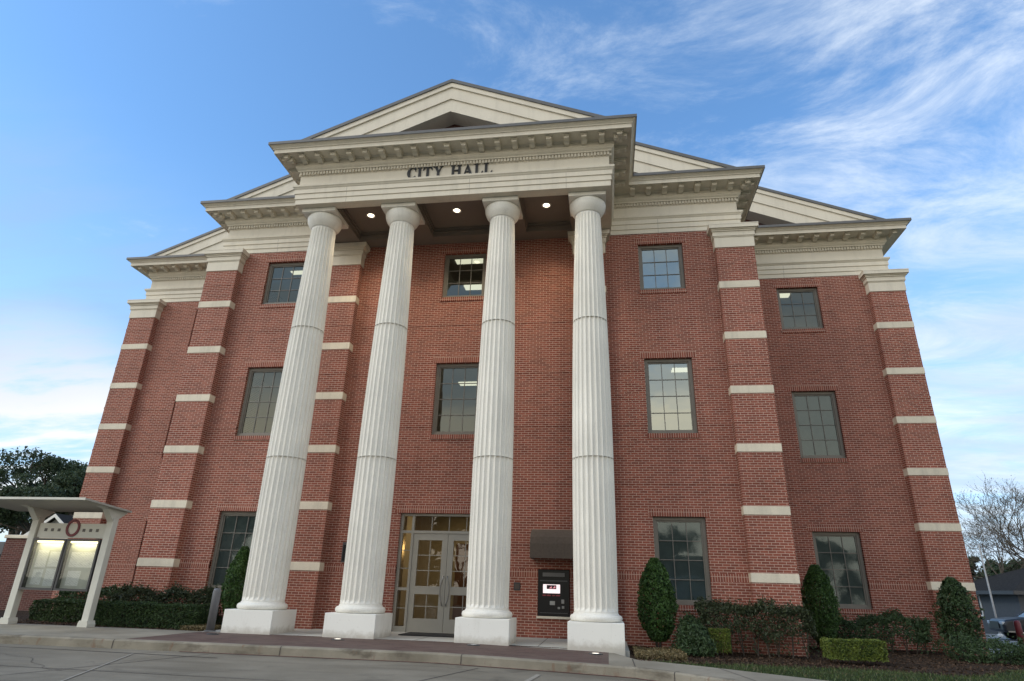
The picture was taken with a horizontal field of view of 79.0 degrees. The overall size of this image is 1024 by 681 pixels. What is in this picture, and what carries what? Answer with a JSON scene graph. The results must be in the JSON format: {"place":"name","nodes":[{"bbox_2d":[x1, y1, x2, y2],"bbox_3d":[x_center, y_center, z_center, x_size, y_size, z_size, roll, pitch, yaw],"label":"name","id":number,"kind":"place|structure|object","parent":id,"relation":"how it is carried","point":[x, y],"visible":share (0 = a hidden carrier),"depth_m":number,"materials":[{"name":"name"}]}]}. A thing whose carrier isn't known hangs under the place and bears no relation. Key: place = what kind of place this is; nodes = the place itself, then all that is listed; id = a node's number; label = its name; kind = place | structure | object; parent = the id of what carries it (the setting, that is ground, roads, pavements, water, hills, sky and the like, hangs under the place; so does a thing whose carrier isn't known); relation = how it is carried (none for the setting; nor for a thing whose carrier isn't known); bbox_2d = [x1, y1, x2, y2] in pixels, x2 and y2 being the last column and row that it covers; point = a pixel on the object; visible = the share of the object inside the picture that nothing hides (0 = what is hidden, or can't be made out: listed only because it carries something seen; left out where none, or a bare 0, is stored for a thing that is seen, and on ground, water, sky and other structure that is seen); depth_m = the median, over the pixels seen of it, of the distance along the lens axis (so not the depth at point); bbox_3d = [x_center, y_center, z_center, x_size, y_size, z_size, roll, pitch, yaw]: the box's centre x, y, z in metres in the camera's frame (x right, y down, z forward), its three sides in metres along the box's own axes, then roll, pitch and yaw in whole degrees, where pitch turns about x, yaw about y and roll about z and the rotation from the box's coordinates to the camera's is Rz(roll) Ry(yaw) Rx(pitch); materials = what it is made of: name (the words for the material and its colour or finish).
{"place":"outdoors","nodes":[
{"label":"outdoors","id":0,"kind":"place"},
{"bbox_2d":[0,610,220,630],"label":"mulch bed","id":1,"kind":"object","parent":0,"point":[23,615],"visible":0.07,"depth_m":14.60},
{"bbox_2d":[0,535,67,610],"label":"garden wall","id":2,"kind":"structure","parent":1,"relation":"on","point":[12,552],"depth_m":18.46,"materials":[{"name":"brick"}]},
{"bbox_2d":[0,542,4,556],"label":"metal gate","id":3,"kind":"structure","parent":2,"relation":"attached to","point":[2,544],"depth_m":18.91,"materials":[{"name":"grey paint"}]},
{"bbox_2d":[29,597,107,622],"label":"hedge","id":4,"kind":"object","parent":1,"relation":"on","point":[48,613],"visible":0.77,"depth_m":13.95,"materials":[{"name":"green plant"}]},
{"bbox_2d":[53,582,132,615],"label":"hedge","id":5,"kind":"object","parent":1,"relation":"on","point":[105,591],"visible":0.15,"depth_m":16.79,"materials":[{"name":"green plant"}]},
{"bbox_2d":[94,600,210,629],"bbox_3d":[-7.649,5.863,13.228,2.414,0.574,0.652,-2,-22,8],"label":"hedge","id":6,"kind":"object","parent":1,"relation":"on","point":[106,609],"visible":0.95,"depth_m":13.02,"materials":[{"name":"green plant"}]},
{"bbox_2d":[102,580,222,625],"bbox_3d":[-7.856,5.952,14.003,2.934,0.993,0.778,-2,-22,8],"label":"hedge","id":7,"kind":"object","parent":1,"relation":"on","point":[125,593],"visible":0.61,"depth_m":13.93,"materials":[{"name":"green plant"}]},
{"bbox_2d":[220,546,249,612],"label":"teardrop shrub","id":8,"kind":"object","parent":1,"relation":"on","point":[236,570],"visible":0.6,"depth_m":13.82,"materials":[{"name":"green plant"}]},
{"bbox_2d":[0,644,650,680],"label":"road","id":9,"kind":"structure","parent":0,"point":[218,666],"depth_m":8.46,"materials":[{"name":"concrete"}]},
{"bbox_2d":[0,646,482,680],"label":"road joints","id":10,"kind":"object","parent":9,"relation":"on","point":[164,658],"visible":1,"depth_m":8.05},
{"bbox_2d":[61,654,539,680],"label":"road marking","id":11,"kind":"object","parent":9,"relation":"on","point":[533,677],"visible":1,"depth_m":8.24,"materials":[{"name":"paint"}]},
{"bbox_2d":[0,633,744,680],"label":"kerb","id":12,"kind":"structure","parent":9,"relation":"on","point":[474,660],"depth_m":9.64,"materials":[{"name":"concrete"}]},
{"bbox_2d":[111,638,677,680],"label":"kerb joints","id":13,"kind":"object","parent":12,"relation":"on","point":[460,661],"visible":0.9,"depth_m":9.77,"materials":[{"name":"grey concrete"}]},
{"bbox_2d":[179,651,654,680],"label":"gutter stain","id":14,"kind":"object","parent":9,"relation":"on","point":[424,662],"visible":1,"depth_m":9.45,"materials":[{"name":"red paint"}]},
{"bbox_2d":[128,632,608,663],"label":"paver path","id":15,"kind":"structure","parent":0,"point":[481,649],"depth_m":10.58,"materials":[{"name":"brick"}]},
{"bbox_2d":[0,623,825,680],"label":"pavement","id":16,"kind":"structure","parent":0,"point":[118,633],"depth_m":10.62,"materials":[{"name":"concrete"}]},
{"bbox_2d":[0,497,131,626],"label":"notice board","id":17,"kind":"object","parent":16,"relation":"on","point":[49,560],"visible":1,"depth_m":13.09,"materials":[{"name":"beige paint"}]},
{"bbox_2d":[51,79,988,657],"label":"city hall","id":18,"kind":"structure","parent":16,"relation":"on","point":[625,357],"depth_m":15.44,"materials":[{"name":"brick"}]},
{"bbox_2d":[207,511,256,590],"bbox_3d":[-6.643,5.062,14.983,1.133,1.799,0.100,-2,-22,8],"label":"window","id":19,"kind":"structure","parent":18,"relation":"in","point":[235,531],"depth_m":15.11,"materials":[{"name":"glass"}]},
{"bbox_2d":[237,368,282,435],"bbox_3d":[-6.540,1.617,16.369,1.133,1.866,0.100,-2,-22,8],"label":"window","id":20,"kind":"structure","parent":18,"relation":"in","point":[263,384],"depth_m":16.40,"materials":[{"name":"glass"}]},
{"bbox_2d":[263,262,304,303],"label":"window","id":21,"kind":"structure","parent":18,"relation":"in","point":[284,279],"depth_m":17.70,"materials":[{"name":"glass"}]},
{"bbox_2d":[341,542,346,561],"bbox_3d":[-3.847,4.922,14.432,0.200,0.440,0.094,-2,-22,8],"label":"notice box","id":22,"kind":"object","parent":18,"relation":"attached to","point":[343,552],"visible":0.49,"depth_m":14.39,"materials":[{"name":"grey metal"}]},
{"bbox_2d":[366,213,375,217],"bbox_3d":[-3.745,-3.319,16.482,0.240,0.017,0.240,-2,-22,8],"label":"downlight","id":23,"kind":"object","parent":18,"relation":"attached to","point":[371,215],"visible":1,"depth_m":16.48,"materials":[{"name":"white paint"}]},
{"bbox_2d":[406,533,448,632],"bbox_3d":[-1.917,5.458,14.048,0.833,2.083,0.105,-2,-22,8],"label":"door leaf","id":24,"kind":"structure","parent":18,"relation":"in","point":[413,624],"depth_m":13.98,"materials":[{"name":"paint"}]},
{"bbox_2d":[432,363,478,434],"bbox_3d":[-1.375,1.475,15.632,1.166,1.866,0.100,-2,-22,8],"label":"window","id":25,"kind":"structure","parent":18,"relation":"in","point":[455,401],"depth_m":15.65,"materials":[{"name":"glass"}]},
{"bbox_2d":[442,534,468,633],"bbox_3d":[-1.085,5.435,13.929,0.833,2.083,0.106,-2,-22,8],"label":"door leaf","id":26,"kind":"structure","parent":18,"relation":"in","point":[448,624],"depth_m":13.92,"materials":[{"name":"paint"}]},
{"bbox_2d":[452,208,461,212],"bbox_3d":[-1.434,-3.383,16.152,0.240,0.017,0.240,-2,-22,8],"label":"downlight","id":27,"kind":"object","parent":18,"relation":"attached to","point":[456,210],"visible":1,"depth_m":16.15,"materials":[{"name":"white paint"}]},
{"bbox_2d":[442,254,485,296],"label":"window","id":28,"kind":"structure","parent":18,"relation":"in","point":[464,275],"depth_m":16.95,"materials":[{"name":"glass"}]},
{"bbox_2d":[514,582,519,589],"bbox_3d":[0.108,5.410,13.662,0.140,0.160,0.025,-2,-22,8],"label":"wall plaque","id":29,"kind":"object","parent":18,"relation":"attached to","point":[516,585],"depth_m":13.65,"materials":[{"name":"grey metal"}]},
{"bbox_2d":[542,202,550,207],"bbox_3d":[0.876,-3.446,15.822,0.240,0.017,0.240,-2,-22,8],"label":"downlight","id":30,"kind":"object","parent":18,"relation":"attached to","point":[546,205],"visible":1,"depth_m":15.83,"materials":[{"name":"white paint"}]},
{"bbox_2d":[530,529,572,558],"bbox_3d":[0.909,4.448,13.582,0.968,0.630,0.654,-2,-22,8],"label":"awning","id":31,"kind":"object","parent":18,"relation":"attached to","point":[553,544],"visible":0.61,"depth_m":13.29,"materials":[{"name":"brown fabric"}]},
{"bbox_2d":[536,569,569,618],"bbox_3d":[0.924,5.555,13.613,0.740,0.990,0.340,-2,-22,8],"label":"payment machine","id":32,"kind":"object","parent":18,"relation":"attached to","point":[553,593],"visible":0.97,"depth_m":13.48,"materials":[{"name":"black metal"}]},
{"bbox_2d":[638,244,684,289],"bbox_3d":[3.885,-1.883,16.189,1.133,1.340,0.100,-2,-22,8],"label":"window","id":33,"kind":"structure","parent":18,"relation":"in","point":[660,266],"depth_m":16.21,"materials":[{"name":"glass"}]},
{"bbox_2d":[644,359,697,432],"bbox_3d":[3.789,1.334,14.895,1.133,1.866,0.100,-2,-22,8],"label":"window","id":34,"kind":"structure","parent":18,"relation":"in","point":[670,398],"depth_m":14.90,"materials":[{"name":"glass"}]},
{"bbox_2d":[653,517,711,604],"bbox_3d":[3.685,4.779,13.509,1.133,1.799,0.100,-2,-22,8],"label":"window","id":35,"kind":"structure","parent":18,"relation":"in","point":[680,543],"depth_m":13.57,"materials":[{"name":"glass"}]},
{"bbox_2d":[776,288,822,328],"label":"window","id":36,"kind":"structure","parent":18,"relation":"in","point":[798,308],"depth_m":18.29,"materials":[{"name":"glass"}]},
{"bbox_2d":[791,392,845,457],"bbox_3d":[8.342,2.308,16.976,1.152,1.866,0.100,-2,-22,8],"label":"window","id":37,"kind":"structure","parent":18,"relation":"in","point":[819,434],"depth_m":16.99,"materials":[{"name":"glass"}]},
{"bbox_2d":[812,532,871,608],"bbox_3d":[8.239,5.753,15.590,1.152,1.799,0.100,-2,-22,8],"label":"window","id":38,"kind":"structure","parent":18,"relation":"in","point":[839,554],"depth_m":15.63,"materials":[{"name":"glass"}]},
{"bbox_2d":[201,628,629,657],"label":"porch floor","id":39,"kind":"structure","parent":0,"point":[548,642],"depth_m":12.22,"materials":[{"name":"concrete"}]},
{"bbox_2d":[204,588,220,631],"bbox_3d":[-5.985,5.401,12.459,0.220,0.800,0.220,-2,-22,8],"label":"bollard","id":40,"kind":"object","parent":39,"relation":"on","point":[213,611],"visible":1,"depth_m":12.40,"materials":[{"name":"grey metal"}]},
{"bbox_2d":[398,632,453,636],"bbox_3d":[-1.652,6.164,13.008,1.260,0.016,0.840,-2,-22,8],"label":"door mat","id":41,"kind":"object","parent":39,"relation":"on","point":[428,634],"depth_m":12.86,"materials":[{"name":"rubber"}]},
{"bbox_2d":[0,0,1023,578],"label":"sky","id":42,"kind":"structure","parent":0,"point":[118,118],"materials":[{"name":"blue"}]},
{"bbox_2d":[637,654,1023,680],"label":"lawn","id":43,"kind":"structure","parent":0,"point":[829,673],"depth_m":9.52,"materials":[{"name":"green plant"}]},
{"bbox_2d":[629,646,1023,675],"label":"mulch bed","id":44,"kind":"object","parent":43,"relation":"on","point":[932,668],"visible":0.34,"depth_m":11.21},
{"bbox_2d":[178,623,687,660],"bbox_3d":[-1.869,5.667,11.718,9.978,0.237,1.361,-2,-22,10],"label":"ground cover","id":45,"kind":"object","parent":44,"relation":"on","point":[658,653],"visible":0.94,"depth_m":10.75,"materials":[{"name":"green plant"}]},
{"bbox_2d":[17,619,1023,676],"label":"bark chips","id":46,"kind":"object","parent":44,"relation":"on","point":[737,660],"visible":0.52,"depth_m":11.34,"materials":[{"name":"brown wood"}]},
{"bbox_2d":[636,557,678,647],"bbox_3d":[2.897,5.254,12.399,0.855,1.768,0.837,-2,-22,8],"label":"teardrop shrub","id":47,"kind":"object","parent":44,"relation":"on","point":[655,575],"visible":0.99,"depth_m":12.24,"materials":[{"name":"green plant"}]},
{"bbox_2d":[669,611,717,656],"bbox_3d":[3.358,5.474,11.582,0.901,0.782,0.964,-2,-22,8],"label":"juniper","id":48,"kind":"object","parent":44,"relation":"on","point":[692,635],"visible":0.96,"depth_m":11.34,"materials":[{"name":"green plant"}]},
{"bbox_2d":[708,628,731,654],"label":"boxwood","id":49,"kind":"object","parent":44,"relation":"on","point":[725,643],"visible":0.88,"depth_m":11.62,"materials":[{"name":"green plant"}]},
{"bbox_2d":[692,591,820,658],"bbox_3d":[4.746,5.521,12.111,2.351,1.162,0.880,-2,-22,8],"label":"hedge","id":50,"kind":"object","parent":44,"relation":"on","point":[772,609],"visible":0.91,"depth_m":11.93,"materials":[{"name":"green plant"}]},
{"bbox_2d":[800,564,841,644],"bbox_3d":[6.852,5.931,13.784,0.812,1.847,0.819,-2,-22,8],"label":"teardrop shrub","id":51,"kind":"object","parent":44,"relation":"on","point":[821,594],"visible":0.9,"depth_m":13.65,"materials":[{"name":"green plant"}]},
{"bbox_2d":[820,637,889,662],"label":"hedge","id":52,"kind":"object","parent":44,"relation":"on","point":[876,646],"visible":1,"depth_m":10.89,"materials":[{"name":"green plant"}]},
{"bbox_2d":[806,606,935,654],"bbox_3d":[7.910,6.511,14.041,2.938,1.004,0.927,-2,-22,8],"label":"hedge","id":53,"kind":"object","parent":44,"relation":"on","point":[920,629],"visible":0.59,"depth_m":13.73,"materials":[{"name":"green plant"}]},
{"bbox_2d":[928,576,987,655],"bbox_3d":[9.882,6.139,13.817,1.092,1.680,0.982,-16,-28,38],"label":"holly bush","id":54,"kind":"object","parent":44,"relation":"on","point":[958,597],"visible":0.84,"depth_m":13.67,"materials":[{"name":"green plant"}]},
{"bbox_2d":[932,627,1023,665],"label":"ground shrub","id":55,"kind":"object","parent":44,"relation":"on","point":[1006,648],"visible":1,"depth_m":12.10,"materials":[{"name":"green plant"}]},
{"bbox_2d":[986,634,1018,652],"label":"car park","id":56,"kind":"structure","parent":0,"point":[1003,637],"depth_m":29.97,"materials":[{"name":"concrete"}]},
{"bbox_2d":[978,544,1002,635],"bbox_3d":[25.439,13.245,33.090,0.240,4.600,0.234,-2,-22,8],"label":"white pole","id":57,"kind":"object","parent":56,"relation":"on","point":[995,615],"visible":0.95,"depth_m":33.08,"materials":[{"name":"metal"}]},
{"bbox_2d":[987,611,1023,638],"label":"parked car","id":58,"kind":"object","parent":56,"relation":"on","point":[1005,625],"visible":0.92,"depth_m":28.91,"materials":[{"name":"paint"}]},
{"label":"ground","id":59,"kind":"structure","parent":0,"visible":0},
{"bbox_2d":[0,467,86,532],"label":"oak tree","id":60,"kind":"object","parent":59,"relation":"on","point":[68,484],"visible":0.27,"depth_m":45.09,"materials":[{"name":"green plant"}]},
{"bbox_2d":[0,446,87,534],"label":"oak tree","id":61,"kind":"object","parent":59,"relation":"on","point":[41,466],"visible":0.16,"depth_m":52.17,"materials":[{"name":"green plant"}]},
{"bbox_2d":[24,513,72,534],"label":"gabled house","id":62,"kind":"structure","parent":59,"relation":"on","point":[58,518],"depth_m":36.79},
{"bbox_2d":[953,472,1023,572],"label":"bare tree","id":63,"kind":"object","parent":59,"relation":"on","point":[1020,506],"visible":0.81,"depth_m":43.79,"materials":[{"name":"brown plant"}]},
{"bbox_2d":[962,503,1023,580],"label":"bare tree","id":64,"kind":"object","parent":59,"relation":"on","point":[1002,568],"visible":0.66,"depth_m":40.95,"materials":[{"name":"brown plant"}]},
{"bbox_2d":[968,555,1023,579],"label":"oak tree","id":65,"kind":"object","parent":59,"relation":"on","point":[994,566],"visible":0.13,"depth_m":51.84,"materials":[{"name":"green plant"}]},
{"bbox_2d":[973,568,1023,633],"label":"house","id":66,"kind":"structure","parent":59,"relation":"on","point":[1007,590],"depth_m":35.42,"materials":[{"name":"grey"}]},
{"bbox_2d":[976,594,983,615],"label":"window","id":67,"kind":"structure","parent":66,"relation":"in","point":[978,596],"depth_m":36.60,"materials":[{"name":"glass"}]},
{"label":"footpath","id":68,"kind":"structure","parent":0,"visible":0},
{"bbox_2d":[1013,620,1023,647],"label":"red bollard","id":69,"kind":"object","parent":68,"relation":"on","point":[1018,628],"visible":0.65,"depth_m":17.76,"materials":[{"name":"paint"}]}
]}

